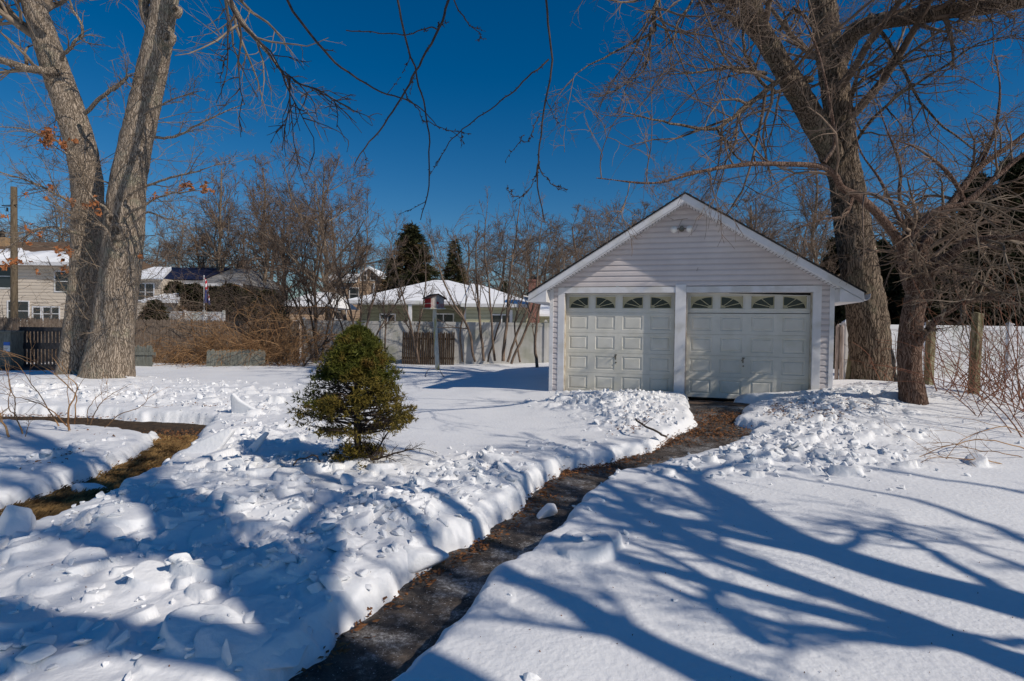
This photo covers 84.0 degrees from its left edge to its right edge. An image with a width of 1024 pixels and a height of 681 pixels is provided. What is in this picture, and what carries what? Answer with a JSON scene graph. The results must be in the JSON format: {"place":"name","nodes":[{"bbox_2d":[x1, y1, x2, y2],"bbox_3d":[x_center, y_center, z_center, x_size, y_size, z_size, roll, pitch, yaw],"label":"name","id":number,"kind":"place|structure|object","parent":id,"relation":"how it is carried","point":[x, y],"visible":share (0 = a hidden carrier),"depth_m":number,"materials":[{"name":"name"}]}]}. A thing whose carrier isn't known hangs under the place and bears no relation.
{"place":"outdoors","nodes":[
{"label":"outdoors","id":0,"kind":"place"},
{"bbox_2d":[2,416,206,518],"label":"ground","id":1,"kind":"structure","parent":0,"point":[146,427],"depth_m":9.34,"materials":[{"name":"soil"}]},
{"bbox_2d":[0,356,34,436],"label":"bare shrub","id":2,"kind":"object","parent":1,"relation":"on","point":[1,419],"visible":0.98,"depth_m":7.34,"materials":[{"name":"plant"}]},
{"bbox_2d":[0,327,61,370],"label":"garden gate","id":3,"kind":"structure","parent":1,"relation":"on","point":[43,346],"depth_m":18.09,"materials":[{"name":"black wood"}]},
{"bbox_2d":[0,433,197,519],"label":"dead grass","id":4,"kind":"structure","parent":1,"relation":"on","point":[42,506],"depth_m":5.88,"materials":[{"name":"plant"}]},
{"bbox_2d":[207,0,567,219],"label":"overhanging tree","id":5,"kind":"object","parent":1,"relation":"on","point":[283,73],"visible":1,"depth_m":3.52,"materials":[{"name":"brown wood"}]},
{"bbox_2d":[530,0,1023,381],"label":"maple tree","id":6,"kind":"object","parent":1,"relation":"on","point":[866,320],"visible":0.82,"depth_m":12.12,"materials":[{"name":"brown plant"}]},
{"bbox_2d":[569,0,1023,421],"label":"forked tree","id":7,"kind":"object","parent":1,"relation":"on","point":[927,267],"visible":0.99,"depth_m":8.97,"materials":[{"name":"brown plant"}]},
{"bbox_2d":[924,320,935,384],"bbox_3d":[9.480,0.351,12.912,0.137,1.630,0.135,2,1,-14],"label":"fence post","id":8,"kind":"object","parent":1,"relation":"on","point":[932,358],"visible":0.49,"depth_m":12.86,"materials":[{"name":"brown wood"}]},
{"bbox_2d":[0,349,1023,680],"bbox_3d":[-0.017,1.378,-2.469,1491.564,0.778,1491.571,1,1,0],"label":"snow","id":9,"kind":"structure","parent":0,"point":[742,571],"depth_m":3.97,"materials":[{"name":"snow"}]},
{"bbox_2d":[0,330,26,367],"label":"wooden bin","id":10,"kind":"object","parent":9,"relation":"on","point":[11,341],"visible":0.82,"depth_m":17.64,"materials":[{"name":"grey wood"}]},
{"bbox_2d":[0,505,36,535],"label":"snow lump","id":11,"kind":"object","parent":9,"relation":"on","point":[13,518],"visible":0.68,"depth_m":4.02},
{"bbox_2d":[0,190,49,241],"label":"bare tree","id":12,"kind":"object","parent":9,"relation":"on","point":[34,234],"visible":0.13,"depth_m":54.91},
{"bbox_2d":[0,317,63,361],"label":"wooden fence","id":13,"kind":"object","parent":9,"relation":"on","point":[16,326],"visible":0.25,"depth_m":20.95,"materials":[{"name":"brown wood"}]},
{"bbox_2d":[5,172,70,241],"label":"bare tree","id":14,"kind":"object","parent":9,"relation":"on","point":[60,222],"visible":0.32,"depth_m":50.35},
{"bbox_2d":[0,333,173,430],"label":"bare shrub","id":15,"kind":"object","parent":9,"relation":"on","point":[68,416],"visible":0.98,"depth_m":7.86,"materials":[{"name":"plant"}]},
{"bbox_2d":[71,483,107,491],"bbox_3d":[-4.114,1.478,5.625,0.409,0.187,0.199,0,1,-22],"label":"snow lump","id":16,"kind":"object","parent":9,"relation":"on","point":[82,486],"visible":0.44,"depth_m":5.53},
{"bbox_2d":[0,231,181,326],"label":"two storey house","id":17,"kind":"structure","parent":9,"relation":"on","point":[34,286],"depth_m":33.92,"materials":[{"name":"beige"}]},
{"bbox_2d":[0,265,9,288],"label":"window","id":18,"kind":"structure","parent":17,"relation":"in","point":[4,275],"depth_m":33.89,"materials":[{"name":"plastic"}]},
{"bbox_2d":[7,300,29,320],"bbox_3d":[-29.440,-1.766,33.932,1.340,1.240,0.030,1,1,0],"label":"window","id":19,"kind":"structure","parent":17,"relation":"in","point":[25,309],"depth_m":33.93,"materials":[{"name":"glass"}]},
{"bbox_2d":[32,306,41,319],"bbox_3d":[-28.338,-1.596,33.935,0.560,0.890,0.030,1,1,0],"label":"window","id":20,"kind":"structure","parent":17,"relation":"in","point":[37,312],"depth_m":33.93,"materials":[{"name":"plastic"}]},
{"bbox_2d":[42,306,50,318],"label":"window","id":21,"kind":"structure","parent":17,"relation":"in","point":[48,309],"depth_m":33.93,"materials":[{"name":"glass"}]},
{"bbox_2d":[50,306,59,318],"bbox_3d":[-27.233,-1.596,33.935,0.560,0.890,0.030,1,1,0],"label":"window","id":22,"kind":"structure","parent":17,"relation":"in","point":[55,312],"depth_m":33.93,"materials":[{"name":"glass"}]},
{"bbox_2d":[54,270,67,291],"bbox_3d":[-26.825,-3.523,33.891,0.890,1.290,0.030,1,1,0],"label":"window","id":23,"kind":"structure","parent":17,"relation":"in","point":[58,273],"depth_m":33.89,"materials":[{"name":"glass"}]},
{"bbox_2d":[138,283,154,300],"bbox_3d":[-20.553,-2.718,31.897,1.040,1.040,0.030,1,1,0],"label":"window","id":24,"kind":"structure","parent":17,"relation":"in","point":[152,288],"depth_m":31.89,"materials":[{"name":"glass"}]},
{"bbox_2d":[135,345,155,365],"bbox_3d":[-12.705,0.574,19.588,0.920,0.846,0.110,1,1,0],"label":"picket screen","id":25,"kind":"object","parent":9,"relation":"on","point":[144,354],"visible":0.58,"depth_m":19.57,"materials":[{"name":"grey wood"}]},
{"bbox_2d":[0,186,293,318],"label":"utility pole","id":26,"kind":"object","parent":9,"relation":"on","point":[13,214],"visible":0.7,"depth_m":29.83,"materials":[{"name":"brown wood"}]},
{"bbox_2d":[137,299,170,320],"bbox_3d":[-17.544,-0.525,27.943,2.448,3.158,2.444,0,2,-34],"label":"evergreen bush","id":27,"kind":"object","parent":9,"relation":"on","point":[154,307],"visible":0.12,"depth_m":27.69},
{"bbox_2d":[163,279,182,293],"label":"evergreen tree","id":28,"kind":"object","parent":9,"relation":"on","point":[177,286],"visible":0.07,"depth_m":32.51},
{"bbox_2d":[0,0,346,378],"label":"oak tree","id":29,"kind":"object","parent":9,"relation":"on","point":[105,248],"visible":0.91,"depth_m":13.65,"materials":[{"name":"brown plant"}]},
{"bbox_2d":[143,194,218,266],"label":"bare tree","id":30,"kind":"object","parent":9,"relation":"on","point":[159,225],"visible":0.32,"depth_m":54.79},
{"bbox_2d":[170,282,210,311],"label":"evergreen tree","id":31,"kind":"object","parent":9,"relation":"on","point":[188,290],"visible":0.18,"depth_m":31.56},
{"bbox_2d":[0,245,382,363],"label":"vine tangle","id":32,"kind":"object","parent":9,"relation":"on","point":[230,316],"visible":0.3,"depth_m":23.30,"materials":[{"name":"plant"}]},
{"bbox_2d":[165,310,224,341],"bbox_3d":[-16.184,-0.561,28.999,3.100,1.970,0.120,1,1,0],"label":"vinyl fence","id":33,"kind":"object","parent":9,"relation":"on","point":[206,315],"visible":0.17,"depth_m":28.96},
{"bbox_2d":[159,208,245,267],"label":"bare tree","id":34,"kind":"object","parent":9,"relation":"on","point":[171,243],"visible":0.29,"depth_m":51.15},
{"bbox_2d":[181,428,234,452],"bbox_3d":[-3.543,1.177,6.618,0.587,0.337,0.060,1,-27,9],"label":"snow slab","id":35,"kind":"object","parent":9,"relation":"on","point":[215,442],"depth_m":6.57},
{"bbox_2d":[173,150,245,273],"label":"bare tree","id":36,"kind":"object","parent":9,"relation":"on","point":[218,251],"visible":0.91,"depth_m":45.47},
{"bbox_2d":[149,196,269,277],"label":"bare tree","id":37,"kind":"object","parent":9,"relation":"on","point":[237,263],"visible":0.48,"depth_m":48.15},
{"bbox_2d":[206,285,219,308],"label":"evergreen tree","id":38,"kind":"object","parent":9,"relation":"on","point":[215,286],"visible":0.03,"depth_m":32.61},
{"bbox_2d":[135,318,299,361],"bbox_3d":[-11.535,0.084,22.331,6.125,1.830,0.076,0,1,-9],"label":"wooden fence","id":39,"kind":"object","parent":9,"relation":"on","point":[156,328],"visible":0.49,"depth_m":22.11,"materials":[{"name":"brown wood"}]},
{"bbox_2d":[164,267,292,294],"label":"solar roof house","id":40,"kind":"structure","parent":9,"relation":"on","point":[213,278],"depth_m":44.37,"materials":[{"name":"beige"}]},
{"bbox_2d":[207,282,250,320],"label":"evergreen tree","id":41,"kind":"object","parent":9,"relation":"on","point":[228,295],"visible":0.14,"depth_m":31.41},
{"bbox_2d":[191,190,278,277],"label":"bare tree","id":42,"kind":"object","parent":9,"relation":"on","point":[243,243],"visible":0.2,"depth_m":55.83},
{"bbox_2d":[206,349,265,365],"bbox_3d":[-9.766,0.681,20.157,1.950,0.749,0.076,0,-6,-10],"label":"picket screen","id":43,"kind":"object","parent":9,"relation":"on","point":[236,358],"visible":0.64,"depth_m":20.13,"materials":[{"name":"grey wood"}]},
{"bbox_2d":[136,276,349,368],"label":"brambles","id":44,"kind":"object","parent":9,"relation":"on","point":[277,347],"visible":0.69,"depth_m":20.82,"materials":[{"name":"plant"}]},
{"bbox_2d":[230,393,265,414],"bbox_3d":[-4.371,1.062,9.446,0.641,0.373,0.070,1,10,11],"label":"snow slab","id":45,"kind":"object","parent":9,"relation":"on","point":[238,405],"depth_m":9.45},
{"bbox_2d":[238,287,259,306],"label":"evergreen tree","id":46,"kind":"object","parent":9,"relation":"on","point":[251,295],"visible":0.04,"depth_m":32.55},
{"bbox_2d":[208,238,296,348],"bbox_3d":[-10.084,-1.683,22.036,3.660,4.722,1.849,1,1,5],"label":"shrub","id":47,"kind":"object","parent":9,"relation":"on","point":[241,300],"visible":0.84,"depth_m":22.19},
{"bbox_2d":[194,623,312,669],"bbox_3d":[-1.183,1.417,2.658,0.527,0.191,0.232,0,2,-32],"label":"snow lump","id":48,"kind":"object","parent":9,"relation":"on","point":[245,638],"visible":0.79,"depth_m":2.62,"materials":[{"name":"snow"}]},
{"bbox_2d":[247,432,268,451],"bbox_3d":[-2.973,1.187,6.605,0.272,0.258,0.050,1,-16,6],"label":"snow slab","id":49,"kind":"object","parent":9,"relation":"on","point":[256,444],"depth_m":6.58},
{"bbox_2d":[234,153,300,290],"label":"bare tree","id":50,"kind":"object","parent":9,"relation":"on","point":[266,264],"visible":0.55,"depth_m":45.77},
{"bbox_2d":[245,289,290,333],"bbox_3d":[-13.808,-0.935,31.985,3.504,3.994,3.510,0,1,-16],"label":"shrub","id":51,"kind":"object","parent":9,"relation":"on","point":[262,301],"visible":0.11,"depth_m":31.53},
{"bbox_2d":[236,196,316,296],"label":"bare tree","id":52,"kind":"object","parent":9,"relation":"on","point":[277,249],"visible":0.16,"depth_m":50.78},
{"bbox_2d":[232,155,331,300],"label":"bare tree","id":53,"kind":"object","parent":9,"relation":"on","point":[282,255],"visible":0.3,"depth_m":48.49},
{"bbox_2d":[254,173,355,294],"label":"bare tree","id":54,"kind":"object","parent":9,"relation":"on","point":[314,191],"visible":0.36,"depth_m":50.42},
{"bbox_2d":[215,132,401,312],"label":"bare tree","id":55,"kind":"object","parent":9,"relation":"on","point":[335,164],"visible":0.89,"depth_m":42.54,"materials":[{"name":"plant"}]},
{"bbox_2d":[240,183,378,366],"bbox_3d":[-7.625,-2.516,21.232,4.985,7.113,2.580,1,1,0],"label":"shrub","id":56,"kind":"object","parent":9,"relation":"on","point":[306,289],"visible":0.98,"depth_m":21.55,"materials":[{"name":"plant"}]},
{"bbox_2d":[283,292,357,347],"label":"house","id":57,"kind":"structure","parent":9,"relation":"on","point":[342,305],"depth_m":38.42,"materials":[{"name":"beige"}]},
{"bbox_2d":[277,194,377,319],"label":"bare tree","id":58,"kind":"object","parent":9,"relation":"on","point":[324,251],"visible":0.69,"depth_m":40.82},
{"bbox_2d":[294,170,380,320],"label":"bare tree","id":59,"kind":"object","parent":9,"relation":"on","point":[343,312],"visible":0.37,"depth_m":46.76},
{"bbox_2d":[340,473,361,484],"bbox_3d":[-1.498,1.332,5.330,0.100,0.184,0.224,2,2,42],"label":"snow lump","id":60,"kind":"object","parent":9,"relation":"on","point":[346,479],"visible":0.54,"depth_m":5.28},
{"bbox_2d":[258,185,446,335],"bbox_3d":[-6.201,-2.663,22.223,7.336,6.952,2.652,1,1,0],"label":"shrub","id":61,"kind":"object","parent":9,"relation":"on","point":[375,283],"visible":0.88,"depth_m":22.12,"materials":[{"name":"plant"}]},
{"bbox_2d":[319,266,385,320],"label":"tall house","id":62,"kind":"structure","parent":9,"relation":"on","point":[352,293],"depth_m":47.89,"materials":[{"name":"beige"}]},
{"bbox_2d":[349,287,358,298],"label":"window","id":63,"kind":"structure","parent":62,"relation":"in","point":[352,293],"depth_m":47.88,"materials":[{"name":"glass"}]},
{"bbox_2d":[284,318,432,469],"bbox_3d":[-1.592,0.588,6.001,1.633,1.666,1.369,1,1,0],"label":"dwarf conifer","id":64,"kind":"object","parent":9,"relation":"on","point":[358,357],"visible":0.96,"depth_m":5.83,"materials":[{"name":"plant"}]},
{"bbox_2d":[318,261,399,352],"bbox_3d":[-6.062,-1.154,22.269,3.324,4.020,1.439,0,1,-20],"label":"shrub","id":65,"kind":"object","parent":9,"relation":"on","point":[364,309],"visible":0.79,"depth_m":22.21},
{"bbox_2d":[376,215,435,362],"bbox_3d":[-3.959,-1.966,21.655,2.535,5.686,1.985,1,1,0],"label":"sapling","id":66,"kind":"object","parent":9,"relation":"on","point":[415,344],"visible":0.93,"depth_m":21.66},
{"bbox_2d":[372,221,443,293],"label":"spruce tree","id":67,"kind":"object","parent":9,"relation":"on","point":[413,234],"visible":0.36,"depth_m":41.11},
{"bbox_2d":[302,317,548,363],"bbox_3d":[-1.994,0.252,23.212,13.580,2.286,0.160,1,1,4],"label":"vinyl fence","id":68,"kind":"object","parent":9,"relation":"on","point":[394,336],"visible":0.33,"depth_m":23.16,"materials":[{"name":"plastic"}]},
{"bbox_2d":[403,545,448,572],"bbox_3d":[-0.602,1.452,3.831,0.180,0.159,0.354,2,2,44],"label":"snow lump","id":69,"kind":"object","parent":9,"relation":"on","point":[419,559],"visible":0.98,"depth_m":3.77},
{"bbox_2d":[402,331,454,364],"bbox_3d":[-3.317,0.335,22.523,2.103,1.429,0.099,1,-4,4],"label":"stockade panel","id":70,"kind":"object","parent":9,"relation":"on","point":[425,358],"visible":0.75,"depth_m":22.49,"materials":[{"name":"brown wood"}]},
{"bbox_2d":[422,294,446,369],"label":"bird house","id":71,"kind":"structure","parent":9,"relation":"on","point":[434,302],"depth_m":19.53,"materials":[{"name":"paint"}]},
{"bbox_2d":[345,276,549,322],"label":"ranch house","id":72,"kind":"structure","parent":9,"relation":"on","point":[470,314],"depth_m":32.08,"materials":[{"name":"white"}]},
{"bbox_2d":[380,313,395,320],"bbox_3d":[-7.196,-1.041,32.932,0.940,1.040,0.030,1,1,0],"label":"window","id":73,"kind":"structure","parent":72,"relation":"in","point":[391,315],"depth_m":32.93,"materials":[{"name":"glass"}]},
{"bbox_2d":[437,313,453,321],"bbox_3d":[-3.975,-0.927,32.934,1.240,1.290,0.030,1,1,0],"label":"window","id":74,"kind":"structure","parent":72,"relation":"in","point":[450,316],"depth_m":32.93,"materials":[{"name":"plastic"}]},
{"bbox_2d":[492,314,509,322],"bbox_3d":[-0.565,-0.814,30.935,1.140,1.240,0.030,1,1,0],"label":"window","id":75,"kind":"structure","parent":72,"relation":"in","point":[496,317],"depth_m":30.93,"materials":[{"name":"glass"}]},
{"bbox_2d":[440,238,467,283],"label":"spruce tree","id":76,"kind":"object","parent":9,"relation":"on","point":[451,270],"visible":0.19,"depth_m":42.69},
{"bbox_2d":[0,166,947,298],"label":"wood","id":77,"kind":"object","parent":9,"relation":"on","point":[505,256],"visible":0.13,"depth_m":73.54,"materials":[{"name":"plant"}]},
{"bbox_2d":[415,173,567,361],"bbox_3d":[-0.808,-2.809,22.470,6.124,7.325,2.876,1,1,0],"label":"sapling","id":78,"kind":"object","parent":9,"relation":"on","point":[479,279],"visible":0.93,"depth_m":22.16,"materials":[{"name":"plant"}]},
{"bbox_2d":[436,203,554,361],"bbox_3d":[-0.622,-2.277,22.453,4.421,6.290,3.165,2,2,32],"label":"sapling","id":79,"kind":"object","parent":9,"relation":"on","point":[523,292],"visible":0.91,"depth_m":22.40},
{"bbox_2d":[13,428,1015,676],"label":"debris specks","id":80,"kind":"object","parent":9,"relation":"on","point":[596,605],"visible":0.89,"depth_m":3.27,"materials":[{"name":"brown plant"}]},
{"bbox_2d":[497,254,535,297],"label":"bare tree","id":81,"kind":"object","parent":9,"relation":"on","point":[522,280],"visible":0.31,"depth_m":55.23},
{"bbox_2d":[500,192,556,367],"bbox_3d":[0.609,-2.328,21.467,2.410,6.597,2.980,1,1,0],"label":"sapling","id":82,"kind":"object","parent":9,"relation":"on","point":[535,324],"visible":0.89,"depth_m":21.40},
{"bbox_2d":[523,672,540,680],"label":"snow lump","id":83,"kind":"object","parent":9,"relation":"on","point":[528,676],"visible":1,"depth_m":2.40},
{"bbox_2d":[533,230,578,282],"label":"bare tree","id":84,"kind":"object","parent":9,"relation":"on","point":[558,262],"visible":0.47,"depth_m":39.88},
{"bbox_2d":[567,184,636,255],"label":"bare tree","id":85,"kind":"object","parent":9,"relation":"on","point":[597,232],"visible":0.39,"depth_m":33.86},
{"bbox_2d":[635,417,666,436],"bbox_3d":[1.872,1.200,7.918,0.500,0.272,0.276,2,2,41],"label":"fallen stick","id":86,"kind":"object","parent":9,"relation":"on","point":[647,427],"visible":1,"depth_m":7.80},
{"bbox_2d":[643,150,725,208],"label":"bare tree","id":87,"kind":"object","parent":9,"relation":"on","point":[704,197],"visible":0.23,"depth_m":29.10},
{"bbox_2d":[523,192,870,405],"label":"garage","id":88,"kind":"structure","parent":9,"relation":"on","point":[693,315],"depth_m":11.57,"materials":[{"name":"plastic"}]},
{"bbox_2d":[565,293,674,391],"bbox_3d":[2.266,0.081,12.101,2.290,2.160,0.099,1,1,16],"label":"garage door","id":89,"kind":"structure","parent":88,"relation":"in","point":[615,341],"depth_m":12.10,"materials":[{"name":"white"}]},
{"bbox_2d":[686,293,810,399],"bbox_3d":[4.695,0.127,11.402,2.310,2.160,0.099,1,1,16],"label":"garage door","id":90,"kind":"structure","parent":88,"relation":"in","point":[738,344],"depth_m":11.40,"materials":[{"name":"white"}]},
{"bbox_2d":[734,462,755,467],"bbox_3d":[2.490,1.398,6.131,0.254,0.153,0.137,1,1,0],"label":"snow lump","id":91,"kind":"object","parent":9,"relation":"on","point":[747,465],"visible":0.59,"depth_m":6.11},
{"bbox_2d":[716,144,808,285],"bbox_3d":[12.880,-4.415,30.216,5.464,11.223,6.065,0,2,-36],"label":"bare tree","id":92,"kind":"object","parent":9,"relation":"on","point":[762,221],"visible":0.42,"depth_m":29.16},
{"bbox_2d":[782,141,841,307],"bbox_3d":[11.364,-3.163,21.268,2.659,9.147,3.006,2,2,42],"label":"bare tree","id":93,"kind":"object","parent":9,"relation":"on","point":[812,206],"visible":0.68,"depth_m":21.36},
{"bbox_2d":[819,237,844,354],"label":"evergreen tree","id":94,"kind":"object","parent":9,"relation":"on","point":[837,314],"visible":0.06,"depth_m":23.54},
{"bbox_2d":[834,324,843,379],"bbox_3d":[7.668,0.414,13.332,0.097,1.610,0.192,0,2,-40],"label":"wooden fence","id":95,"kind":"object","parent":9,"relation":"on","point":[839,357],"visible":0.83,"depth_m":13.31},
{"bbox_2d":[839,323,847,378],"bbox_3d":[8.478,0.394,14.410,0.280,1.660,0.280,1,1,0],"label":"fence post","id":96,"kind":"object","parent":9,"relation":"on","point":[845,347],"visible":0.32,"depth_m":14.30,"materials":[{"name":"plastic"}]},
{"bbox_2d":[845,353,850,378],"bbox_3d":[8.197,0.421,13.729,0.124,1.280,0.120,7,0,-14],"label":"fence post","id":97,"kind":"object","parent":9,"relation":"on","point":[848,372],"visible":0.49,"depth_m":13.71,"materials":[{"name":"brown wood"}]},
{"bbox_2d":[833,302,891,367],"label":"evergreen tree","id":98,"kind":"object","parent":9,"relation":"on","point":[843,314],"visible":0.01,"depth_m":20.09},
{"bbox_2d":[833,236,896,355],"bbox_3d":[14.148,-1.140,21.933,3.578,5.779,3.585,1,1,16],"label":"evergreen tree","id":99,"kind":"object","parent":9,"relation":"on","point":[879,242],"visible":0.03,"depth_m":21.58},
{"bbox_2d":[880,250,912,319],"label":"evergreen tree","id":100,"kind":"object","parent":9,"relation":"on","point":[893,290],"visible":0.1,"depth_m":20.63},
{"bbox_2d":[890,270,952,324],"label":"evergreen tree","id":101,"kind":"object","parent":9,"relation":"on","point":[897,314],"visible":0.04,"depth_m":18.98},
{"bbox_2d":[834,271,1022,389],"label":"brambles","id":102,"kind":"object","parent":9,"relation":"on","point":[1001,336],"visible":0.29,"depth_m":13.50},
{"bbox_2d":[841,320,1023,377],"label":"vinyl fence","id":103,"kind":"object","parent":9,"relation":"on","point":[939,342],"visible":0.13,"depth_m":16.78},
{"bbox_2d":[844,258,1023,436],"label":"brambles","id":104,"kind":"object","parent":9,"relation":"on","point":[990,380],"visible":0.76,"depth_m":9.44,"materials":[{"name":"brown plant"}]},
{"bbox_2d":[909,224,967,283],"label":"evergreen tree","id":105,"kind":"object","parent":9,"relation":"on","point":[936,248],"visible":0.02,"depth_m":21.02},
{"bbox_2d":[880,408,1023,466],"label":"fallen canes","id":106,"kind":"object","parent":9,"relation":"on","point":[956,444],"visible":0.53,"depth_m":6.87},
{"bbox_2d":[936,251,997,325],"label":"evergreen tree","id":107,"kind":"object","parent":9,"relation":"on","point":[957,311],"visible":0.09,"depth_m":18.88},
{"bbox_2d":[944,171,996,249],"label":"evergreen tree","id":108,"kind":"object","parent":9,"relation":"on","point":[975,186],"visible":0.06,"depth_m":21.50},
{"bbox_2d":[967,312,983,393],"bbox_3d":[8.397,0.271,10.312,0.128,1.580,0.125,2,1,-14],"label":"fence post","id":109,"kind":"object","parent":9,"relation":"on","point":[980,318],"visible":0.63,"depth_m":10.26,"materials":[{"name":"brown wood"}]},
{"bbox_2d":[970,232,1023,325],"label":"evergreen tree","id":110,"kind":"object","parent":9,"relation":"on","point":[1009,280],"visible":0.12,"depth_m":18.84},
{"bbox_2d":[974,150,1023,248],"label":"evergreen tree","id":111,"kind":"object","parent":9,"relation":"on","point":[1016,168],"visible":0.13,"depth_m":20.55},
{"bbox_2d":[0,0,1023,298],"label":"sky","id":112,"kind":"structure","parent":0,"point":[461,77],"materials":[{"name":"blue"}]},
{"bbox_2d":[288,398,751,680],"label":"path","id":113,"kind":"structure","parent":0,"point":[408,633],"depth_m":3.62,"materials":[{"name":"concrete"}]},
{"bbox_2d":[2,394,892,676],"bbox_3d":[-2.169,1.178,6.944,19.474,0.559,8.875,1,1,-8],"label":"snow bank","id":114,"kind":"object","parent":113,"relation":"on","point":[564,476],"visible":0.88,"depth_m":6.63,"materials":[{"name":"snow"}]},
{"bbox_2d":[536,503,557,518],"bbox_3d":[0.310,1.509,4.999,0.253,0.122,0.114,-1,2,-44],"label":"snow lump","id":115,"kind":"object","parent":113,"relation":"on","point":[548,509],"visible":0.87,"depth_m":4.96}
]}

